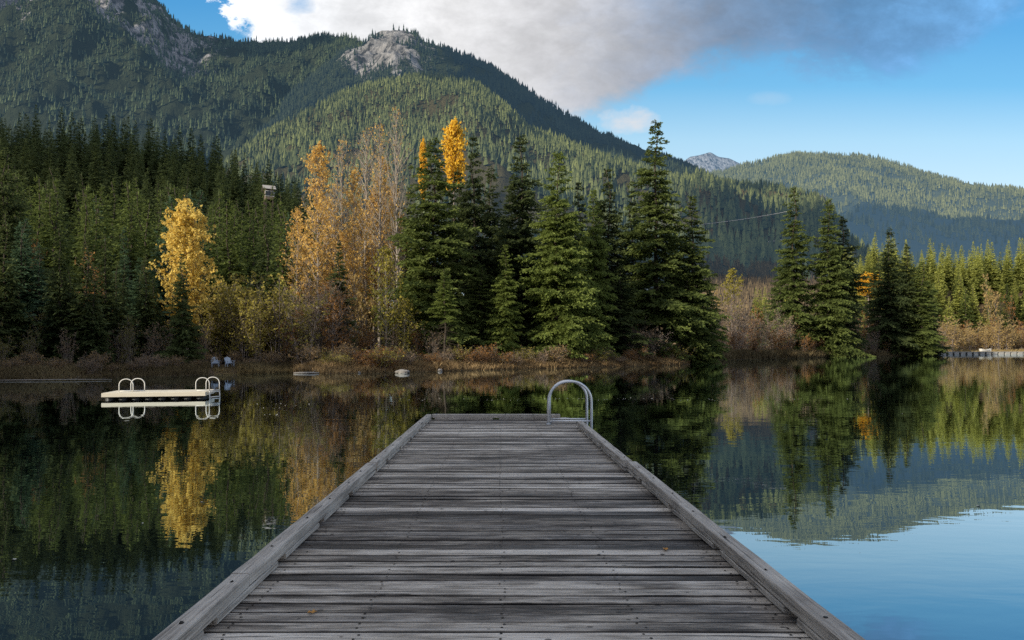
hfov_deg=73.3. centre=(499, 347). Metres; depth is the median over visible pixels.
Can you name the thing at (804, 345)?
willow shrub
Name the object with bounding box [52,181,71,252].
conifer tree
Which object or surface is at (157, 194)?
conifer tree
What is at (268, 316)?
willow shrub
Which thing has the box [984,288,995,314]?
conifer tree
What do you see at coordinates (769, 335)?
alder tree
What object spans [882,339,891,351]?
willow shrub
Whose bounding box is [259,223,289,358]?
conifer tree
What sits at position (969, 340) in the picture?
alder tree
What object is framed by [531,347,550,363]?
bush
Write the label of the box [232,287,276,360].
willow shrub
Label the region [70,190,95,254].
conifer tree
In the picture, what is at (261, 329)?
willow shrub
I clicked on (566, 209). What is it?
conifer tree
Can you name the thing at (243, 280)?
willow shrub
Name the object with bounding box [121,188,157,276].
conifer tree
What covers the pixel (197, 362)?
bush
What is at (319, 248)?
conifer tree
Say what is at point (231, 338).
willow shrub
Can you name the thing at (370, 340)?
willow shrub
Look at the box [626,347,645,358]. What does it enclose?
bush
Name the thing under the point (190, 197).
conifer tree
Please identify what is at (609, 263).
conifer tree
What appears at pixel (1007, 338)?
alder tree
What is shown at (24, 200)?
conifer tree
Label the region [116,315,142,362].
willow shrub
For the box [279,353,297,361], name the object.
bush
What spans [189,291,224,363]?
conifer tree
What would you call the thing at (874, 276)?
conifer tree
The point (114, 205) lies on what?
conifer tree
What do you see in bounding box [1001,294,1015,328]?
deciduous tree
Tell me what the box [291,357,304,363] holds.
bush
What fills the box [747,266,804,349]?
conifer tree
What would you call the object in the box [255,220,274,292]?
conifer tree
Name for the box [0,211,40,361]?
conifer tree
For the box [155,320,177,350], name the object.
willow shrub
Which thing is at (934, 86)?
sky
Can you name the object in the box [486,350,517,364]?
bush
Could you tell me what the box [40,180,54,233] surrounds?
conifer tree
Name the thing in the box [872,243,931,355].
conifer tree
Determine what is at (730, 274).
deciduous tree
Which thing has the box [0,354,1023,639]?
lake water
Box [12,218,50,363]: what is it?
conifer tree
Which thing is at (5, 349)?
willow shrub
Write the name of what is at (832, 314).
conifer tree
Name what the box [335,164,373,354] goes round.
deciduous tree
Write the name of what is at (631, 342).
willow shrub
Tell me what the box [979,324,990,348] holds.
alder tree
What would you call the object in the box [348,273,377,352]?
deciduous tree
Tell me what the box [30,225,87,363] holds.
conifer tree
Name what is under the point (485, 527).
dock
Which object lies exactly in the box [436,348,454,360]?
bush
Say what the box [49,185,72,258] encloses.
conifer tree
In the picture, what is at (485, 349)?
bush
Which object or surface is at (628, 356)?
bush
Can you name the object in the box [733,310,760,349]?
alder tree
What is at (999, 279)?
bayside forest
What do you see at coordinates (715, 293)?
deciduous tree
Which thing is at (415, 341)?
willow shrub
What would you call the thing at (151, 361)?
bush
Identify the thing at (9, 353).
conifer tree
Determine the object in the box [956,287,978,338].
conifer tree
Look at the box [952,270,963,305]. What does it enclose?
conifer tree
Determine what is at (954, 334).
alder tree
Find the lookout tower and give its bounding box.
[262,185,275,231]
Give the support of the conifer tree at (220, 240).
on the ground
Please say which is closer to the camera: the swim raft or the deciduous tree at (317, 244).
the swim raft
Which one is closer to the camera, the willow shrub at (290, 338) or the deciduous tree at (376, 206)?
the willow shrub at (290, 338)
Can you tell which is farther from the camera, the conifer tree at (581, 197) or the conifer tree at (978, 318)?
the conifer tree at (978, 318)
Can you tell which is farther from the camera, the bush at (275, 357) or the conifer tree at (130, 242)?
the conifer tree at (130, 242)
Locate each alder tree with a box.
[714,294,756,350]
[719,296,743,348]
[719,319,730,347]
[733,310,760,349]
[744,305,764,347]
[747,319,775,349]
[758,320,782,348]
[761,306,793,348]
[777,315,796,349]
[782,311,798,348]
[856,320,868,348]
[869,316,885,348]
[937,319,961,345]
[938,315,956,349]
[941,319,965,351]
[949,320,965,350]
[959,320,977,347]
[959,323,973,349]
[961,323,976,349]
[968,322,982,349]
[977,321,994,348]
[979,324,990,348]
[985,314,1003,348]
[987,317,998,349]
[988,315,1012,349]
[988,321,1004,348]
[999,319,1018,349]
[1001,320,1019,349]
[1005,331,1019,348]
[1010,325,1020,347]
[1014,318,1023,347]
[1014,326,1023,349]
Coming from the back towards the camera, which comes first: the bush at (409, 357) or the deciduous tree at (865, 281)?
the deciduous tree at (865, 281)
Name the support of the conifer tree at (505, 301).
on the ground
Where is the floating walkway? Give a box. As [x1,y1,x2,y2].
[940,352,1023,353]
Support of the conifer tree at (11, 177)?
on the ground
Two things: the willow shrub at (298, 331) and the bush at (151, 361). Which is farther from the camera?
the willow shrub at (298, 331)
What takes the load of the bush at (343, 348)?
on the ground
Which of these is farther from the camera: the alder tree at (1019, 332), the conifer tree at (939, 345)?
the alder tree at (1019, 332)
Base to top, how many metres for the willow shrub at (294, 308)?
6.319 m
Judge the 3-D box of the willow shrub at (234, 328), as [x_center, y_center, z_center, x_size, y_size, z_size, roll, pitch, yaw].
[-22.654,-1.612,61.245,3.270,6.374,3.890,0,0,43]
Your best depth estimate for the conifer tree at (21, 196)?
71.66 m
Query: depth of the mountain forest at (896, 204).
2522.71 m
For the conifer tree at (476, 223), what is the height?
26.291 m
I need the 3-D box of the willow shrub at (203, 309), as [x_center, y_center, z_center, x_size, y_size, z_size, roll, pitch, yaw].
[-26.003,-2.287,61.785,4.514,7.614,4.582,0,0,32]
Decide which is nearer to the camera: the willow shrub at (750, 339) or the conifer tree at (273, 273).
the conifer tree at (273, 273)
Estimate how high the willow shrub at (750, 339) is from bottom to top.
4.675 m
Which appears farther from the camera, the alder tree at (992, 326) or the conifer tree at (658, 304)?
the alder tree at (992, 326)
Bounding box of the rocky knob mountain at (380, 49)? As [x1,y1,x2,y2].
[265,30,690,174]
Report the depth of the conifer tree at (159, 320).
56.05 m
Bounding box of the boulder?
[395,369,409,372]
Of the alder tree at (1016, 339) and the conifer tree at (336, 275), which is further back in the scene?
the alder tree at (1016, 339)
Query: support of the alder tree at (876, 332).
on the ground
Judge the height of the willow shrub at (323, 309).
8.318 m
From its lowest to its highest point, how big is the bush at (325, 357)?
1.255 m
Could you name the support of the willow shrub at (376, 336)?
on the ground
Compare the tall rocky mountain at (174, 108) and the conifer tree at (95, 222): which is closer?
the conifer tree at (95, 222)
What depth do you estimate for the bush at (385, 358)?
54.85 m
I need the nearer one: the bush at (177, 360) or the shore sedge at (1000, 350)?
the bush at (177, 360)
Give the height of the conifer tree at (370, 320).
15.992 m
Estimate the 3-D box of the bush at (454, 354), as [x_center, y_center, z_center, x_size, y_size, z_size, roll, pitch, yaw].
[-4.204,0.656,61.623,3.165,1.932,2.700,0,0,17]
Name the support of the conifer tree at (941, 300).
on the ground
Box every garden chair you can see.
[211,357,218,365]
[224,357,232,366]
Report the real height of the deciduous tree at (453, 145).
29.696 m
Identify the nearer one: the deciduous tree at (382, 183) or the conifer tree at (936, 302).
the deciduous tree at (382, 183)
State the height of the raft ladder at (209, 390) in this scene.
1.107 m
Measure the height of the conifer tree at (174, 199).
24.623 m
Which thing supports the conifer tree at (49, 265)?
on the ground
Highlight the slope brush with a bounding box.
[702,272,828,333]
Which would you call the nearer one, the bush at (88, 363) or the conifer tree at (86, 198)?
the bush at (88, 363)
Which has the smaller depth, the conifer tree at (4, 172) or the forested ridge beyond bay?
the conifer tree at (4, 172)
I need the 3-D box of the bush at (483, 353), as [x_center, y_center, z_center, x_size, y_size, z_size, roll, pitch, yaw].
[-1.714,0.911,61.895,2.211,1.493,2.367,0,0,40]
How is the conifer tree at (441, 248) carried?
on the ground
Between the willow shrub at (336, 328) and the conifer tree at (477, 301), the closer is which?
the willow shrub at (336, 328)
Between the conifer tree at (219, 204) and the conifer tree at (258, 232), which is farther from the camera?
the conifer tree at (258, 232)
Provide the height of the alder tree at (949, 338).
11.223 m
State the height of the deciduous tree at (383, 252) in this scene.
10.698 m
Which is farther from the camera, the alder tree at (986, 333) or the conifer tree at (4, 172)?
the alder tree at (986, 333)
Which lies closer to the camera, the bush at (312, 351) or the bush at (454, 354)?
the bush at (312, 351)
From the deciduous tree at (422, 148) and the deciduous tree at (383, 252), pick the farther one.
the deciduous tree at (422, 148)
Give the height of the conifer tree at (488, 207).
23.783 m
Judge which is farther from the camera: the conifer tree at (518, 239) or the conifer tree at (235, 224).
the conifer tree at (235, 224)
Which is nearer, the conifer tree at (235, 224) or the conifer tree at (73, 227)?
the conifer tree at (235, 224)
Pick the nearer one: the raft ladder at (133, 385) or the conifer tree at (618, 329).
the raft ladder at (133, 385)
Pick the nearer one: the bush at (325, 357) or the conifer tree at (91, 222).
the bush at (325, 357)
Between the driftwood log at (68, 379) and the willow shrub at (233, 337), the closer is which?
the driftwood log at (68, 379)
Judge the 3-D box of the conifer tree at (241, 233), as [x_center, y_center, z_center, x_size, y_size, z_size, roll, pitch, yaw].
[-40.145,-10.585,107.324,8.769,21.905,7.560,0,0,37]
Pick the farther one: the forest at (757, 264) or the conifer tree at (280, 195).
the forest at (757, 264)
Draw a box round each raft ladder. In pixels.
[119,378,144,391]
[195,377,219,397]
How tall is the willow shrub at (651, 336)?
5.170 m
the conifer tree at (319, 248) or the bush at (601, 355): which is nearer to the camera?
the bush at (601, 355)
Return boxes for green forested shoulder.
[227,78,865,289]
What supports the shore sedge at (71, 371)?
on the ground
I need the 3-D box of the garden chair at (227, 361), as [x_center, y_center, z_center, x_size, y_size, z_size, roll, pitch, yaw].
[-20.763,1.138,52.878,0.646,0.815,0.809,0,0,-43]
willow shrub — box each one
[0,336,16,365]
[19,329,42,362]
[26,311,62,355]
[56,329,78,364]
[109,324,132,362]
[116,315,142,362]
[139,322,162,360]
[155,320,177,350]
[184,280,234,350]
[192,322,213,360]
[194,281,239,363]
[203,289,235,363]
[205,273,247,357]
[206,276,235,341]
[208,308,249,357]
[212,271,271,360]
[214,297,255,362]
[228,295,260,362]
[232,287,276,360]
[242,305,267,360]
[243,293,270,356]
[245,273,307,360]
[249,287,288,360]
[254,292,293,361]
[260,289,301,360]
[263,295,305,360]
[273,270,339,360]
[275,291,330,362]
[275,308,304,362]
[288,268,354,356]
[288,309,313,358]
[306,308,329,345]
[310,278,351,353]
[319,302,354,353]
[320,276,357,348]
[339,326,352,359]
[353,325,367,352]
[358,323,379,353]
[367,330,384,353]
[381,331,401,349]
[403,320,418,357]
[407,320,424,355]
[421,328,442,355]
[619,316,675,355]
[622,326,641,357]
[640,327,656,354]
[726,333,738,349]
[732,327,749,349]
[747,331,762,351]
[748,339,760,351]
[765,327,782,349]
[773,330,788,349]
[785,336,793,348]
[797,332,813,352]
[807,340,815,350]
[812,333,824,348]
[867,332,880,350]
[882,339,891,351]
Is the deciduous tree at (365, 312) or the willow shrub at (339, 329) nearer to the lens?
the willow shrub at (339, 329)
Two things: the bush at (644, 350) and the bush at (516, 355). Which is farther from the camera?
the bush at (644, 350)
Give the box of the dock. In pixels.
[152,414,864,639]
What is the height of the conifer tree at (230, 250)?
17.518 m
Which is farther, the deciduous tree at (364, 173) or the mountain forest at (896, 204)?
the mountain forest at (896, 204)
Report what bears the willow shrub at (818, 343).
on the ground
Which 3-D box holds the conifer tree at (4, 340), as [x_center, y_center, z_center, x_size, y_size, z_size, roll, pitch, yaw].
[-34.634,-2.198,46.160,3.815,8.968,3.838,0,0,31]
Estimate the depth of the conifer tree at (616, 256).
85.32 m
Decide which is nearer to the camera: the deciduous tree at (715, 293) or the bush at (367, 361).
the bush at (367, 361)
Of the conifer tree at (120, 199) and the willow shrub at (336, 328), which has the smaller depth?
the willow shrub at (336, 328)
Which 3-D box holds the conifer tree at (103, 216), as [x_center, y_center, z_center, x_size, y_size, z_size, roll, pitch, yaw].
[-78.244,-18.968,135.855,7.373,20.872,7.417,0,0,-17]
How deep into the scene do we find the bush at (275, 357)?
54.64 m
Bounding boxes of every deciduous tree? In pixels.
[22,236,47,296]
[74,248,104,294]
[146,195,221,356]
[276,207,316,322]
[290,238,326,345]
[291,140,341,320]
[307,198,343,312]
[319,179,347,283]
[325,230,368,319]
[328,134,359,335]
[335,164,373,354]
[337,209,382,348]
[345,128,386,352]
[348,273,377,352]
[355,190,391,348]
[358,246,408,347]
[359,116,398,352]
[361,156,402,347]
[375,185,409,342]
[378,107,413,352]
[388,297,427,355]
[418,137,427,199]
[435,116,467,204]
[712,290,730,331]
[718,268,744,336]
[856,272,880,333]
[980,273,1002,329]
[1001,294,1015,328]
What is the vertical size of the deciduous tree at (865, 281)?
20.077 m
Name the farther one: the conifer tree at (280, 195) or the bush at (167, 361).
the conifer tree at (280, 195)
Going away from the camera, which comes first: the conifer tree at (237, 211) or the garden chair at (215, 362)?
the garden chair at (215, 362)
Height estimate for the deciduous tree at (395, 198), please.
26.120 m
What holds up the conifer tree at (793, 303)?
on the ground
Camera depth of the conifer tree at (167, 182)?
103.15 m
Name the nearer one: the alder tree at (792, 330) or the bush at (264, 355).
the bush at (264, 355)
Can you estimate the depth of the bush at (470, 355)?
60.95 m
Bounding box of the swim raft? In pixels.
[101,389,214,399]
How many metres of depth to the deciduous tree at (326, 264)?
73.81 m
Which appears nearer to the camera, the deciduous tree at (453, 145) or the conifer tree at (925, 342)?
the deciduous tree at (453, 145)
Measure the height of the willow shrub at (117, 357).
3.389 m
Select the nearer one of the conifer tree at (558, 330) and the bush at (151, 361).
the bush at (151, 361)
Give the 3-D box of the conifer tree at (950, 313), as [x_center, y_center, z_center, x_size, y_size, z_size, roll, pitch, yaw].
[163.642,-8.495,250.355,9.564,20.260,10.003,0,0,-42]
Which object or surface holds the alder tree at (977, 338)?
on the ground
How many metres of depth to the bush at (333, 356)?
54.24 m
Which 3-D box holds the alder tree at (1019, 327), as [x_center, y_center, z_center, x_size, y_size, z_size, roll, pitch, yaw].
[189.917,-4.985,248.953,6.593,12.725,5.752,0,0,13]
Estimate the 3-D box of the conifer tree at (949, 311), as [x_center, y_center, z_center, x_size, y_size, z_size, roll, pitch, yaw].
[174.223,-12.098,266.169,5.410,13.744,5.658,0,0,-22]
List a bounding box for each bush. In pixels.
[0,357,26,368]
[13,350,44,365]
[35,357,66,368]
[75,353,100,373]
[79,350,113,370]
[123,362,137,370]
[127,355,151,372]
[139,349,164,367]
[153,356,170,366]
[163,355,186,367]
[186,360,204,366]
[200,352,221,365]
[223,350,244,363]
[257,350,280,362]
[263,352,286,365]
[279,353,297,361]
[288,343,326,363]
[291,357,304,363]
[304,346,335,362]
[315,353,341,363]
[326,353,344,362]
[330,342,363,361]
[331,351,354,366]
[346,348,364,361]
[351,349,389,369]
[353,346,391,364]
[356,343,406,370]
[370,343,406,363]
[376,356,400,369]
[381,342,416,360]
[399,351,420,364]
[420,351,442,361]
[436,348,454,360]
[441,346,465,361]
[445,342,478,360]
[455,349,480,362]
[472,350,489,362]
[474,342,501,361]
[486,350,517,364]
[505,347,530,360]
[510,350,524,363]
[515,346,541,360]
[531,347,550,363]
[542,344,570,362]
[579,353,595,361]
[582,346,613,358]
[588,348,610,362]
[621,350,637,359]
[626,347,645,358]
[628,346,648,359]
[645,354,656,359]
[667,346,696,360]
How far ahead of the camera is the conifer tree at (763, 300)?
218.27 m
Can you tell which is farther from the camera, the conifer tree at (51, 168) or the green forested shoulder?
the green forested shoulder
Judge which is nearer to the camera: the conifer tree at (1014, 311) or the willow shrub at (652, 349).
the willow shrub at (652, 349)
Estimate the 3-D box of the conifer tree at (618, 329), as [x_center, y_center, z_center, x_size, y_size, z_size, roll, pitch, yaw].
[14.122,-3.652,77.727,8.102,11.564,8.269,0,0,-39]
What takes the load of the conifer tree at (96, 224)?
on the ground
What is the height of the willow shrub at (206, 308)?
7.476 m
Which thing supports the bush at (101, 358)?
on the ground
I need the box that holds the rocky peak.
[685,152,741,171]
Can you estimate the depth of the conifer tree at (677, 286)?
90.62 m
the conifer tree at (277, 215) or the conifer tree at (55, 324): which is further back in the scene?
the conifer tree at (277, 215)
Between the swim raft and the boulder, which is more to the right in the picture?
the boulder
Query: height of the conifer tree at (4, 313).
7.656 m
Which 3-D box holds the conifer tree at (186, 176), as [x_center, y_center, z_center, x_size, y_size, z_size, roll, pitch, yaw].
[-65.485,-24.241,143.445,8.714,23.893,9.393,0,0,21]
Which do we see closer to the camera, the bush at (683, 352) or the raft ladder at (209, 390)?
the raft ladder at (209, 390)
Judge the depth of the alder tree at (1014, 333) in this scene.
231.73 m
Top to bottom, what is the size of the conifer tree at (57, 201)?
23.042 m
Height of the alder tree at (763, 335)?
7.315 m
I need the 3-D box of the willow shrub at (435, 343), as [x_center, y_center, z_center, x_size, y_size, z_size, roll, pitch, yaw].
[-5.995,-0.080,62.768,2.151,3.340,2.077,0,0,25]
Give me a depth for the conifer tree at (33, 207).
107.80 m
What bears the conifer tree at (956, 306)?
on the ground
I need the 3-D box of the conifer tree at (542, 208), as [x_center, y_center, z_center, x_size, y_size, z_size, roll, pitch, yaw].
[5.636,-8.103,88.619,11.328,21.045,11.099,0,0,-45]
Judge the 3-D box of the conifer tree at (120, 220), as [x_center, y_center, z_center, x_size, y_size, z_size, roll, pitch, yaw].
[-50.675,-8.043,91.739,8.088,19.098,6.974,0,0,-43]
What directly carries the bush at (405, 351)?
on the ground
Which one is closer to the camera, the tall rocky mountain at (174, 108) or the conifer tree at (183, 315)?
the conifer tree at (183, 315)
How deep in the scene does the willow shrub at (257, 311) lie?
60.78 m
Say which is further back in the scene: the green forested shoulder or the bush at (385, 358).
the green forested shoulder
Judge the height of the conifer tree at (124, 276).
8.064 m
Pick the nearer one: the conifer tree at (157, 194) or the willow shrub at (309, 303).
the willow shrub at (309, 303)
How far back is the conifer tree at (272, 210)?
140.74 m
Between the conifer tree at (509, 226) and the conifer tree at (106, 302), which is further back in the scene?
the conifer tree at (509, 226)
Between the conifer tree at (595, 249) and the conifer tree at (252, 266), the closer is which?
the conifer tree at (595, 249)
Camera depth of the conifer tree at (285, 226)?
106.11 m
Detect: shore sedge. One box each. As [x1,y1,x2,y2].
[0,359,293,380]
[214,363,292,374]
[291,355,691,373]
[716,346,908,359]
[946,348,1023,351]
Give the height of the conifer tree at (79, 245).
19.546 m
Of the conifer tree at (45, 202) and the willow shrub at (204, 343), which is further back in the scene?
the conifer tree at (45, 202)
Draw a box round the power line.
[689,210,796,262]
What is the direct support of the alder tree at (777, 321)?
on the ground
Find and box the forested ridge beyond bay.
[718,155,1023,271]
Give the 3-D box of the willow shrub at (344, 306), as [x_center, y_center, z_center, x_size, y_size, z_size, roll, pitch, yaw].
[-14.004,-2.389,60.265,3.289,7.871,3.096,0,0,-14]
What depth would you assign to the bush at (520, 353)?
66.05 m
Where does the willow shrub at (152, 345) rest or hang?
on the ground
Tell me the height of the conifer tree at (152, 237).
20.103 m
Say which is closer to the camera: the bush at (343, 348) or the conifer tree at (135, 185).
the bush at (343, 348)
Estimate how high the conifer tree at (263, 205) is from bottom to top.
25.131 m
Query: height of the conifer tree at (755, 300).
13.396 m
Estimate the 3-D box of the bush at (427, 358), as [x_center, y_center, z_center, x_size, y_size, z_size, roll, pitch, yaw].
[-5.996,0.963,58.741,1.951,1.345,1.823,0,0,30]
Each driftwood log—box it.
[0,377,111,380]
[293,371,318,373]
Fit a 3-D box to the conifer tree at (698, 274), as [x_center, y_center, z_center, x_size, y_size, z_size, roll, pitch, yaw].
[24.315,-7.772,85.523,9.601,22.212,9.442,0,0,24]
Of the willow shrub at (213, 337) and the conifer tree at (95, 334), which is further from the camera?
the willow shrub at (213, 337)
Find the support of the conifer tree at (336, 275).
on the ground
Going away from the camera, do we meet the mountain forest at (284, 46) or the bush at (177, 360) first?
the bush at (177, 360)
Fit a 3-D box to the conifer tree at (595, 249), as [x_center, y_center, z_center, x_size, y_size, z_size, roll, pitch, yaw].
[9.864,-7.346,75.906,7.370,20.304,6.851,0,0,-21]
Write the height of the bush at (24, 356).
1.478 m
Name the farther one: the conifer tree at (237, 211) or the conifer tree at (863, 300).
the conifer tree at (863, 300)
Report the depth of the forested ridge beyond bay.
1902.24 m
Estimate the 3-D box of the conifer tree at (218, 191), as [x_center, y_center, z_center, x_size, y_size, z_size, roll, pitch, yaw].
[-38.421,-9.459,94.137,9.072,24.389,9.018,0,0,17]
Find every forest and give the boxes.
[0,0,362,159]
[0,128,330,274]
[222,70,881,279]
[250,24,725,178]
[684,180,844,280]
[710,150,1023,265]
[840,233,1023,306]
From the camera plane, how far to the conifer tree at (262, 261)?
79.61 m
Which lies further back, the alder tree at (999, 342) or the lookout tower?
the alder tree at (999, 342)
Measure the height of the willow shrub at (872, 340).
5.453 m
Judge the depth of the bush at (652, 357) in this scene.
76.44 m
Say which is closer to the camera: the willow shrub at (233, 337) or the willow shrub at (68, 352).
the willow shrub at (68, 352)
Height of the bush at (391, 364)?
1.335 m
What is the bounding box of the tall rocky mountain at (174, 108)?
[0,0,360,169]
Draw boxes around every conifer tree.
[0,147,62,304]
[0,164,17,218]
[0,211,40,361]
[0,222,47,359]
[0,276,21,363]
[0,292,15,363]
[0,305,18,360]
[1,172,35,269]
[6,170,43,267]
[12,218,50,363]
[14,173,37,245]
[19,242,53,351]
[21,186,37,230]
[24,176,57,264]
[29,184,44,235]
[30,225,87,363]
[32,189,51,247]
[32,192,52,245]
[33,187,54,233]
[33,189,82,310]
[38,179,73,281]
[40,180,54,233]
[44,270,58,340]
[45,166,74,242]
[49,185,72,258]
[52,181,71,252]
[53,234,115,364]
[64,193,84,270]
[65,267,77,325]
[66,172,85,251]
[67,185,109,304]
[67,203,104,297]
[69,263,118,364]
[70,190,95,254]
[71,185,93,257]
[71,192,112,299]
[72,185,122,291]
[79,195,115,259]
[92,235,136,362]
[96,199,107,250]
[99,179,119,255]
[99,192,107,232]
[101,181,159,301]
[106,179,139,264]
[108,261,141,363]
[109,201,147,313]
[109,206,121,253]
[111,192,131,269]
[111,216,124,259]
[111,228,133,320]
[117,270,140,361]
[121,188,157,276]
[124,258,171,349]
[126,200,149,260]
[126,253,167,363]
[130,178,149,231]
[132,196,199,357]
[136,200,158,276]
[139,277,171,354]
[144,183,162,245]
[144,190,165,275]
[145,184,198,309]
[146,306,171,345]
[151,180,175,250]
[151,188,205,360]
[151,254,208,363]
[158,186,177,238]
[178,174,192,226]
[186,191,210,299]
[189,197,262,348]
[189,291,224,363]
[192,189,211,260]
[199,199,227,294]
[200,190,228,283]
[200,205,218,282]
[206,192,238,282]
[206,206,212,251]
[210,215,229,282]
[215,207,259,358]
[228,205,239,252]
[230,198,250,255]
[232,212,248,261]
[237,197,262,286]
[241,209,263,290]
[247,208,284,309]
[248,206,267,267]
[255,188,272,262]
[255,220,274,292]
[258,202,313,329]
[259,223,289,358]
[263,185,280,245]
[263,210,325,360]
[265,206,302,277]
[274,194,283,253]
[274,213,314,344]
[303,260,323,316]
[310,223,328,289]
[310,233,322,328]
[315,243,358,360]
[355,266,390,349]
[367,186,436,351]
[368,137,491,364]
[425,168,522,335]
[425,268,461,359]
[426,132,504,349]
[453,264,508,358]
[456,166,522,322]
[478,134,560,357]
[481,245,526,359]
[498,193,522,288]
[514,151,614,362]
[515,252,544,357]
[532,203,559,321]
[551,197,583,284]
[560,181,608,350]
[571,189,621,358]
[587,205,619,278]
[592,167,661,355]
[600,264,665,356]
[605,120,718,360]
[614,190,652,317]
[647,242,718,355]
[665,196,732,363]
[675,272,713,363]
[699,264,731,360]
[746,289,765,348]
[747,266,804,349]
[749,288,760,315]
[757,186,823,350]
[759,287,767,324]
[802,198,876,357]
[810,215,877,356]
[851,288,861,329]
[856,271,867,317]
[859,256,908,349]
[864,227,919,355]
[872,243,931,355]
[898,261,947,355]
[926,295,956,355]
[932,283,941,325]
[934,273,946,319]
[941,296,962,349]
[943,298,955,324]
[951,274,969,322]
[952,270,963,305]
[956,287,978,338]
[964,283,985,333]
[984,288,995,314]
[991,299,1012,349]
[999,283,1016,329]
[1002,303,1010,334]
[1006,278,1022,310]
[1010,289,1021,316]
[1010,289,1022,325]
[1018,302,1023,324]
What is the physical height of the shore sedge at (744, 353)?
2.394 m
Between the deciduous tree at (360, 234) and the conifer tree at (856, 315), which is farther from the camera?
the conifer tree at (856, 315)
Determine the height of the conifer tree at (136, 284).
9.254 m
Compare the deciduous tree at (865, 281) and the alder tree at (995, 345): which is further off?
the alder tree at (995, 345)
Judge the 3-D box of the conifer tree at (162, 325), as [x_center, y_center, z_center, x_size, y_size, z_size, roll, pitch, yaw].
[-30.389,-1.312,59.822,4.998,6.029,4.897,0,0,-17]
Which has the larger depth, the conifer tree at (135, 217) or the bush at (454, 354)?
the conifer tree at (135, 217)
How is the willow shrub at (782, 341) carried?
on the ground
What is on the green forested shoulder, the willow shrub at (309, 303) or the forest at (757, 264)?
the forest at (757, 264)
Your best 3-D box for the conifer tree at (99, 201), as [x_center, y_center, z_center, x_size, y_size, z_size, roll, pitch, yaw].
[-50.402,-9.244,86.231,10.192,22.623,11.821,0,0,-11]
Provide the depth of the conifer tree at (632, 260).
89.70 m
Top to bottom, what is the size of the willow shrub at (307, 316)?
6.309 m
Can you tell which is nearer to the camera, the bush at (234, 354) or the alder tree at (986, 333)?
the bush at (234, 354)
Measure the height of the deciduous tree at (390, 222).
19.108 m
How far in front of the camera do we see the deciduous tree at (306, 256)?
71.76 m
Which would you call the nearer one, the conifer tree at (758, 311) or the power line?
the conifer tree at (758, 311)
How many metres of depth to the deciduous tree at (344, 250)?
69.66 m
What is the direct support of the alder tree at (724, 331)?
on the ground
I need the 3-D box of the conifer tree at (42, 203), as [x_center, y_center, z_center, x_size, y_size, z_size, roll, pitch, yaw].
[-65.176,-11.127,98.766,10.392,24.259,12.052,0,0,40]
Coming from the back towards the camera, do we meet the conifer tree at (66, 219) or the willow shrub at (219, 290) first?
the conifer tree at (66, 219)
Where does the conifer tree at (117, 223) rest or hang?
on the ground
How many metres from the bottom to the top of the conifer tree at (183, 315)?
9.226 m
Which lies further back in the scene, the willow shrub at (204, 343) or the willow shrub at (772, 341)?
the willow shrub at (772, 341)
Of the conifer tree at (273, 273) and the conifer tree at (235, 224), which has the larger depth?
the conifer tree at (235, 224)
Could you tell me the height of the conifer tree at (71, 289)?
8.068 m
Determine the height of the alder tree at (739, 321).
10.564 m
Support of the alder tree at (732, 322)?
on the ground
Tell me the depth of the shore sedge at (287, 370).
52.23 m
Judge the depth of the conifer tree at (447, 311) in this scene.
61.79 m
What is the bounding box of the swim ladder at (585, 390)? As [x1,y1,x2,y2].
[547,380,592,428]
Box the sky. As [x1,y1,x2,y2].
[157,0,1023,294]
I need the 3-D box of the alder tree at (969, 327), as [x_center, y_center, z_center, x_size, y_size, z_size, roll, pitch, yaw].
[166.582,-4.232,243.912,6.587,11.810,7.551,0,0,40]
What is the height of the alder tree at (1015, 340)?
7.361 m
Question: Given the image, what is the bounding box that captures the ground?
[1,244,1023,380]
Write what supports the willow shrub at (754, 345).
on the ground
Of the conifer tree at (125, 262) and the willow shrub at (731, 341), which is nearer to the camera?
the conifer tree at (125, 262)
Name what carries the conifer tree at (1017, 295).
on the ground
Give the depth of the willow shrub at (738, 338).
119.18 m
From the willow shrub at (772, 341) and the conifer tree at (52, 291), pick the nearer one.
the conifer tree at (52, 291)
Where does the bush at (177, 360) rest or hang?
on the ground
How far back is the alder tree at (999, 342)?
231.01 m
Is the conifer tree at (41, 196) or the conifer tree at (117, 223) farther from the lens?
the conifer tree at (117, 223)
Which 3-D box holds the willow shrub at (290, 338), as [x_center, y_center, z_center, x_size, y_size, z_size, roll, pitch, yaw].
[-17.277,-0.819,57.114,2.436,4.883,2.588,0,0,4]
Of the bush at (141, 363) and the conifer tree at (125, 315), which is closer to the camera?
the bush at (141, 363)
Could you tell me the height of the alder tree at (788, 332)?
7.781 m
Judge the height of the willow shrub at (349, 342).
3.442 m
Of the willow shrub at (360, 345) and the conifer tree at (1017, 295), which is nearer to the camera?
the willow shrub at (360, 345)
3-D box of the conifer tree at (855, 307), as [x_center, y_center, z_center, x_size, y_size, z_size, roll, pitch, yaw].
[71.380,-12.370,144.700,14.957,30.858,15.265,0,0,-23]
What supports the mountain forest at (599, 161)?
on the green forested shoulder

